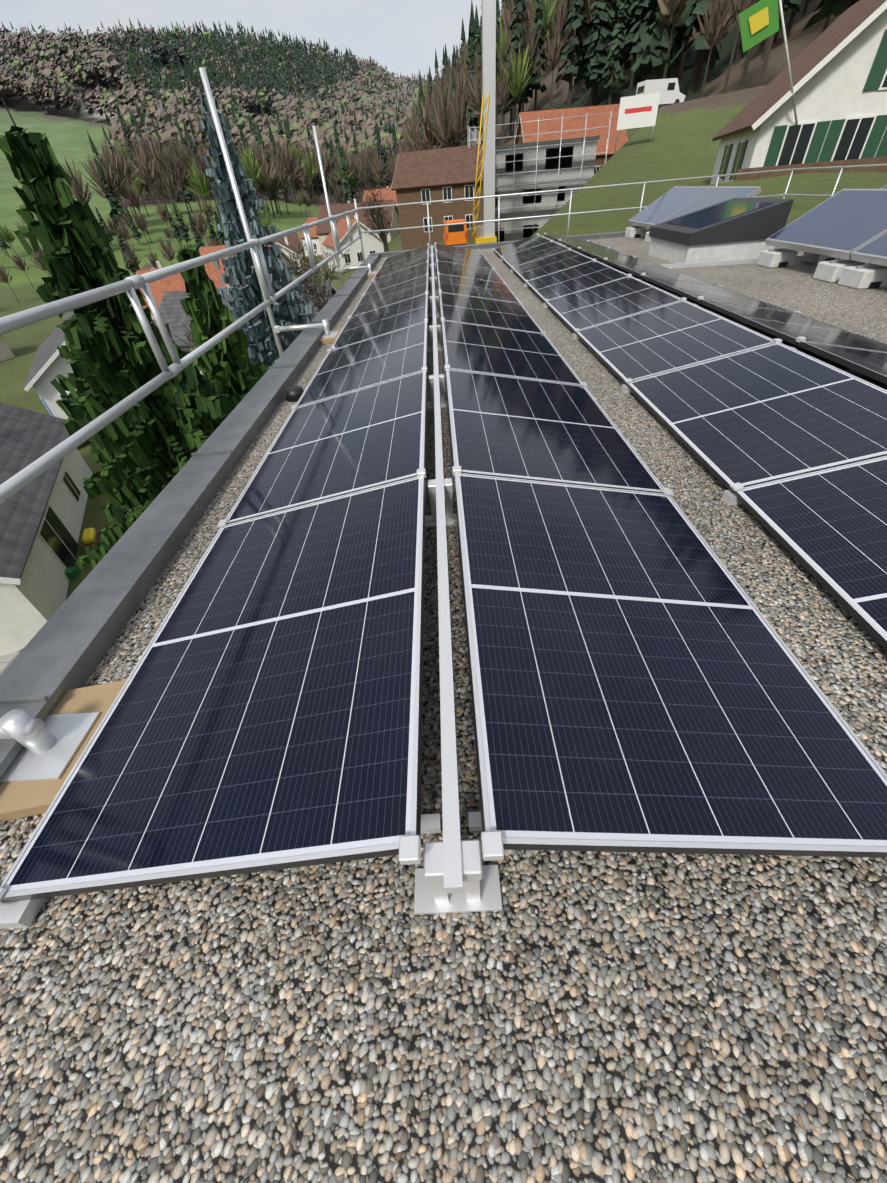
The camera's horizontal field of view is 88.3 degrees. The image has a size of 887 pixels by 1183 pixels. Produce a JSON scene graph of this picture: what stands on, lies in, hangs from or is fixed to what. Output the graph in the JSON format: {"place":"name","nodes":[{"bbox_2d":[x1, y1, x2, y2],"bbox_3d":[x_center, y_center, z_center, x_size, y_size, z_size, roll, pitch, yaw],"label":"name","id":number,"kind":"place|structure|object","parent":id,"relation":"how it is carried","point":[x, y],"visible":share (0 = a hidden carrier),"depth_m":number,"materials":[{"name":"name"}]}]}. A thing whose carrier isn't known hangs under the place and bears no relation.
{"place":"outdoors","nodes":[
{"label":"outdoors","id":0,"kind":"place"},
{"bbox_2d":[64,567,80,579],"bbox_3d":[-13.836,-0.617,17.076,0.350,0.500,0.350,-4,42,2],"label":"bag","id":1,"kind":"object","parent":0,"point":[72,572],"visible":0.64,"depth_m":16.93,"materials":[{"name":"green plastic"}]},
{"bbox_2d":[81,528,95,543],"bbox_3d":[-14.305,-2.246,18.425,0.400,0.300,0.900,-21,44,-17],"label":"yellow props bag","id":2,"kind":"object","parent":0,"point":[89,535],"visible":1,"depth_m":18.23,"materials":[{"name":"yellow plastic"}]},
{"bbox_2d":[0,0,502,79],"label":"sky","id":3,"kind":"structure","parent":0,"point":[404,36],"materials":[{"name":"white"}]},
{"bbox_2d":[0,104,626,578],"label":"tiles","id":4,"kind":"object","parent":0,"point":[28,437],"depth_m":28.87,"materials":[{"name":"tile"}]},
{"bbox_2d":[0,0,886,651],"bbox_3d":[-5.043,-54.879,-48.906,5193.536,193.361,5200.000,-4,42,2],"label":"terrain","id":5,"kind":"structure","parent":0,"point":[682,144],"depth_m":69.51,"materials":[{"name":"green plant"}]},
{"bbox_2d":[0,650,20,673],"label":"patio slabs","id":6,"kind":"structure","parent":5,"relation":"on","point":[6,660],"depth_m":14.35,"materials":[{"name":"beige concrete"}]},
{"bbox_2d":[41,397,71,415],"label":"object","id":7,"kind":"object","parent":5,"relation":"on","point":[47,406],"visible":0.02,"depth_m":27.63,"materials":[{"name":"blue"}]},
{"bbox_2d":[0,82,318,569],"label":"conifers","id":8,"kind":"object","parent":5,"relation":"on","point":[146,446],"visible":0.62,"depth_m":8.90,"materials":[{"name":"green plant"}]},
{"bbox_2d":[0,201,399,361],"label":"cream render","id":9,"kind":"object","parent":5,"relation":"on","point":[6,353],"visible":0.1,"depth_m":98.20,"materials":[{"name":"beige paint"}]},
{"bbox_2d":[175,162,393,364],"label":"garden plants","id":10,"kind":"object","parent":5,"relation":"on","point":[377,221],"visible":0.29,"depth_m":33.85,"materials":[{"name":"plant"}]},
{"bbox_2d":[0,0,858,301],"bbox_3d":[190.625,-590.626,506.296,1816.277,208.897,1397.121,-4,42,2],"label":"forest","id":11,"kind":"object","parent":5,"relation":"on","point":[364,116],"visible":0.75,"depth_m":219.82,"materials":[{"name":"green plant"}]},
{"bbox_2d":[0,0,886,584],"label":"props","id":12,"kind":"object","parent":5,"relation":"on","point":[570,162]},
{"bbox_2d":[0,9,886,655],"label":"house walls","id":13,"kind":"structure","parent":5,"relation":"on","point":[34,599],"depth_m":17.86,"materials":[{"name":"white paint"}]},
{"bbox_2d":[141,0,885,269],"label":"brown tiles","id":14,"kind":"object","parent":13,"relation":"on","point":[438,167],"visible":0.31,"depth_m":50.23,"materials":[{"name":"brown tile"}]},
{"bbox_2d":[443,219,466,244],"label":"orange van","id":15,"kind":"object","parent":5,"relation":"on","point":[454,238],"visible":0.75,"depth_m":42.50,"materials":[{"name":"orange metal"}]},
{"bbox_2d":[40,75,886,567],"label":"window glass","id":16,"kind":"object","parent":5,"relation":"on","point":[68,539],"visible":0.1,"depth_m":18.64,"materials":[{"name":"black glass"}]},
{"bbox_2d":[471,94,496,243],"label":"yellow crane","id":17,"kind":"object","parent":5,"relation":"on","point":[479,240],"visible":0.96,"depth_m":45.83,"materials":[{"name":"yellow metal"}]},
{"bbox_2d":[636,78,684,105],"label":"white van","id":18,"kind":"object","parent":5,"relation":"on","point":[668,97],"visible":0.7,"depth_m":53.85,"materials":[{"name":"white metal"}]},
{"bbox_2d":[285,99,881,401],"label":"black plastic props","id":19,"kind":"object","parent":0,"point":[293,393],"visible":0.15,"depth_m":4.14,"materials":[{"name":"black plastic"}]},
{"bbox_2d":[467,0,802,268],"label":"galvanized props","id":20,"kind":"object","parent":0,"point":[489,48],"visible":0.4,"depth_m":43.27,"materials":[{"name":"silver metal"}]},
{"bbox_2d":[625,106,651,113],"bbox_3d":[16.897,-41.781,39.619,2.200,0.300,0.034,10,44,16],"label":"sign stripe","id":21,"kind":"object","parent":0,"point":[639,109],"visible":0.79,"depth_m":39.60,"materials":[{"name":"red paint"}]},
{"bbox_2d":[738,0,778,52],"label":"green flag","id":22,"kind":"object","parent":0,"point":[749,40],"visible":0.75,"depth_m":16.23,"materials":[{"name":"green fabric"}]},
{"bbox_2d":[749,6,768,34],"bbox_3d":[11.146,-20.163,16.133,0.921,0.650,0.008,-14,42,-10],"label":"yellow flag","id":23,"kind":"object","parent":22,"relation":"attached to","point":[759,20],"visible":1,"depth_m":16.13,"materials":[{"name":"yellow fabric"}]},
{"bbox_2d":[718,29,886,179],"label":"green shutter","id":24,"kind":"object","parent":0,"point":[876,73],"visible":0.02,"depth_m":18.47,"materials":[{"name":"green wood"}]},
{"bbox_3d":[4.052,1.048,8.783,10.760,11.000,19.500,-4,42,2],"label":"building body","id":25,"kind":"object","parent":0,"visible":0},
{"bbox_2d":[0,229,649,783],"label":"parapet","id":26,"kind":"structure","parent":25,"relation":"on","point":[62,653],"depth_m":2.28,"materials":[{"name":"metal"}]},
{"bbox_2d":[0,235,564,704],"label":"parapet joints","id":27,"kind":"object","parent":26,"relation":"on","point":[24,699],"visible":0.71,"depth_m":3.09,"materials":[{"name":"metal"}]},
{"bbox_2d":[357,164,886,245],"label":"guard railing","id":28,"kind":"object","parent":26,"relation":"on","point":[718,176],"visible":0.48,"depth_m":12.04,"materials":[{"name":"white metal"}]},
{"bbox_2d":[0,235,886,1182],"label":"roof gravel","id":29,"kind":"structure","parent":25,"relation":"on","point":[612,1017],"depth_m":1.03,"materials":[{"name":"grey gravel"}]},
{"bbox_2d":[0,271,377,821],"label":"rail boards","id":30,"kind":"object","parent":29,"relation":"on","point":[23,799],"visible":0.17,"depth_m":1.46,"materials":[{"name":"beige wood"}]},
{"bbox_2d":[0,67,375,782],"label":"scaffold rail","id":31,"kind":"object","parent":30,"relation":"on","point":[52,745],"visible":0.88,"depth_m":2.83,"materials":[{"name":"white metal"}]},
{"bbox_2d":[0,233,878,928],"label":"panel mounting rail","id":32,"kind":"object","parent":29,"relation":"on","point":[454,875],"visible":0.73,"depth_m":1.19,"materials":[{"name":"silver metal"}]},
{"bbox_2d":[0,476,425,901],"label":"solar panel","id":33,"kind":"object","parent":32,"relation":"on","point":[264,712],"visible":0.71,"depth_m":1.39,"materials":[{"name":"blue glass"}]},
{"bbox_2d":[226,371,426,523],"bbox_3d":[-0.662,-1.038,3.037,1.134,0.036,1.722,-12,41,9],"label":"solar panel","id":34,"kind":"object","parent":32,"relation":"on","point":[357,440],"visible":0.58,"depth_m":2.82,"materials":[{"name":"black glass"}]},
{"bbox_2d":[297,322,427,406],"bbox_3d":[-0.700,-2.190,4.335,1.134,0.036,1.722,-12,41,9],"label":"solar panel","id":35,"kind":"object","parent":32,"relation":"on","point":[403,352],"visible":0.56,"depth_m":4.18,"materials":[{"name":"glass"}]},
{"bbox_2d":[331,293,427,349],"bbox_3d":[-0.739,-3.342,5.632,1.134,0.036,1.722,-12,41,9],"label":"solar panel","id":36,"kind":"object","parent":32,"relation":"on","point":[386,319],"visible":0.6,"depth_m":5.52,"materials":[{"name":"black glass"}]},
{"bbox_2d":[351,275,428,316],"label":"solar panel","id":37,"kind":"object","parent":32,"relation":"on","point":[406,290],"visible":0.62,"depth_m":6.84,"materials":[{"name":"black glass"}]},
{"bbox_2d":[365,262,428,293],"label":"solar panel","id":38,"kind":"object","parent":32,"relation":"on","point":[401,276],"visible":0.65,"depth_m":8.15,"materials":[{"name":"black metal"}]},
{"bbox_2d":[374,252,428,278],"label":"solar panel","id":39,"kind":"object","parent":32,"relation":"on","point":[402,264],"visible":0.67,"depth_m":9.46,"materials":[{"name":"black glass"}]},
{"bbox_2d":[381,244,428,266],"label":"solar panel","id":40,"kind":"object","parent":32,"relation":"on","point":[406,255],"visible":0.69,"depth_m":10.78,"materials":[{"name":"black glass"}]},
{"bbox_2d":[435,244,484,257],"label":"solar panel","id":41,"kind":"object","parent":32,"relation":"on","point":[458,250],"visible":0.65,"depth_m":10.73,"materials":[{"name":"black glass"}]},
{"bbox_2d":[435,251,492,268],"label":"solar panel","id":42,"kind":"object","parent":32,"relation":"on","point":[462,259],"visible":0.69,"depth_m":9.43,"materials":[{"name":"black glass"}]},
{"bbox_2d":[436,261,503,282],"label":"solar panel","id":43,"kind":"object","parent":32,"relation":"on","point":[467,271],"visible":0.73,"depth_m":8.12,"materials":[{"name":"black glass"}]},
{"bbox_2d":[437,274,518,302],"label":"solar panel","id":44,"kind":"object","parent":32,"relation":"on","point":[458,285],"visible":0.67,"depth_m":6.80,"materials":[{"name":"black glass"}]},
{"bbox_2d":[439,292,541,332],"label":"solar panel","id":45,"kind":"object","parent":32,"relation":"on","point":[483,311],"visible":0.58,"depth_m":5.48,"materials":[{"name":"glass"}]},
{"bbox_2d":[441,320,581,384],"bbox_3d":[0.559,-2.272,4.298,1.134,0.036,1.722,4,41,-6],"label":"solar panel","id":46,"kind":"object","parent":32,"relation":"on","point":[499,351],"visible":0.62,"depth_m":4.15,"materials":[{"name":"black glass"}]},
{"bbox_2d":[493,235,550,258],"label":"solar panel","id":47,"kind":"object","parent":32,"relation":"on","point":[521,245],"visible":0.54,"depth_m":10.69,"materials":[{"name":"black glass"}]},
{"bbox_2d":[501,241,568,268],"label":"solar panel","id":48,"kind":"object","parent":32,"relation":"on","point":[533,253],"visible":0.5,"depth_m":9.38,"materials":[{"name":"black glass"}]},
{"bbox_2d":[512,249,592,282],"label":"solar panel","id":49,"kind":"object","parent":32,"relation":"on","point":[550,264],"visible":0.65,"depth_m":8.07,"materials":[{"name":"glass"}]},
{"bbox_2d":[445,369,663,493],"bbox_3d":[0.597,-1.120,3.001,1.134,0.036,1.722,4,41,-6],"label":"solar panel","id":50,"kind":"object","parent":32,"relation":"on","point":[524,428],"visible":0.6,"depth_m":2.79,"materials":[{"name":"black glass"}]},
{"bbox_2d":[544,234,607,247],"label":"solar panel","id":51,"kind":"object","parent":32,"relation":"on","point":[555,238],"visible":0.73,"depth_m":10.67,"materials":[{"name":"glass"}]},
{"bbox_2d":[526,260,627,302],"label":"solar panel","id":52,"kind":"object","parent":32,"relation":"on","point":[584,276],"visible":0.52,"depth_m":6.76,"materials":[{"name":"blue glass"}]},
{"bbox_2d":[559,240,633,256],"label":"solar panel","id":53,"kind":"object","parent":32,"relation":"on","point":[574,245],"visible":0.69,"depth_m":9.36,"materials":[{"name":"black glass"}]},
{"bbox_2d":[546,276,680,333],"bbox_3d":[1.974,-3.520,5.554,1.134,0.036,1.722,-12,41,9],"label":"solar panel","id":54,"kind":"object","parent":32,"relation":"on","point":[607,302],"visible":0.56,"depth_m":5.44,"materials":[{"name":"glass"}]},
{"bbox_2d":[578,248,668,268],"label":"solar panel","id":55,"kind":"object","parent":32,"relation":"on","point":[599,255],"visible":0.75,"depth_m":8.05,"materials":[{"name":"black glass"}]},
{"bbox_2d":[604,259,717,285],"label":"solar panel","id":56,"kind":"object","parent":32,"relation":"on","point":[635,269],"visible":0.67,"depth_m":6.72,"materials":[{"name":"black glass"}]},
{"bbox_2d":[454,473,886,857],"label":"solar panel","id":57,"kind":"object","parent":32,"relation":"on","point":[642,680],"visible":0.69,"depth_m":1.35,"materials":[{"name":"blue glass"}]},
{"bbox_2d":[576,300,772,384],"bbox_3d":[2.013,-2.368,4.257,1.134,0.036,1.722,-12,41,9],"label":"solar panel","id":58,"kind":"object","parent":32,"relation":"on","point":[665,338],"visible":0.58,"depth_m":4.10,"materials":[{"name":"glass"}]},
{"bbox_2d":[641,275,795,312],"bbox_3d":[3.234,-3.602,5.518,1.134,0.036,1.722,4,41,-6],"label":"solar panel","id":59,"kind":"object","parent":32,"relation":"on","point":[693,291],"visible":0.69,"depth_m":5.41,"materials":[{"name":"glass"}]},
{"bbox_2d":[627,343,886,492],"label":"solar panel","id":60,"kind":"object","parent":32,"relation":"on","point":[764,414],"visible":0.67,"depth_m":2.81,"materials":[{"name":"glass"}]},
{"bbox_2d":[698,299,886,352],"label":"solar panel","id":61,"kind":"object","parent":32,"relation":"on","point":[790,327],"visible":0.81,"depth_m":4.10,"materials":[{"name":"grey glass"}]},
{"bbox_2d":[734,456,886,650],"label":"solar panel","id":62,"kind":"object","parent":32,"relation":"on","point":[826,529],"visible":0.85,"depth_m":2.04,"materials":[{"name":"black glass"}]},
{"bbox_2d":[797,341,886,383],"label":"solar panel","id":63,"kind":"object","parent":32,"relation":"on","point":[871,364],"visible":0.9,"depth_m":3.25,"materials":[{"name":"glass"}]},
{"bbox_2d":[625,227,886,289],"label":"concrete blocks","id":64,"kind":"structure","parent":29,"relation":"on","point":[847,274],"depth_m":7.87,"materials":[{"name":"white concrete"}]},
{"bbox_2d":[628,185,886,268],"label":"solar collector frames","id":65,"kind":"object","parent":64,"relation":"on","point":[853,255],"visible":0.27,"depth_m":6.53,"materials":[{"name":"silver metal"}]},
{"bbox_2d":[630,185,886,255],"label":"solar collector panels","id":66,"kind":"object","parent":65,"relation":"in","point":[850,220],"visible":0.92,"depth_m":7.01,"materials":[{"name":"blue glass"}]}
]}

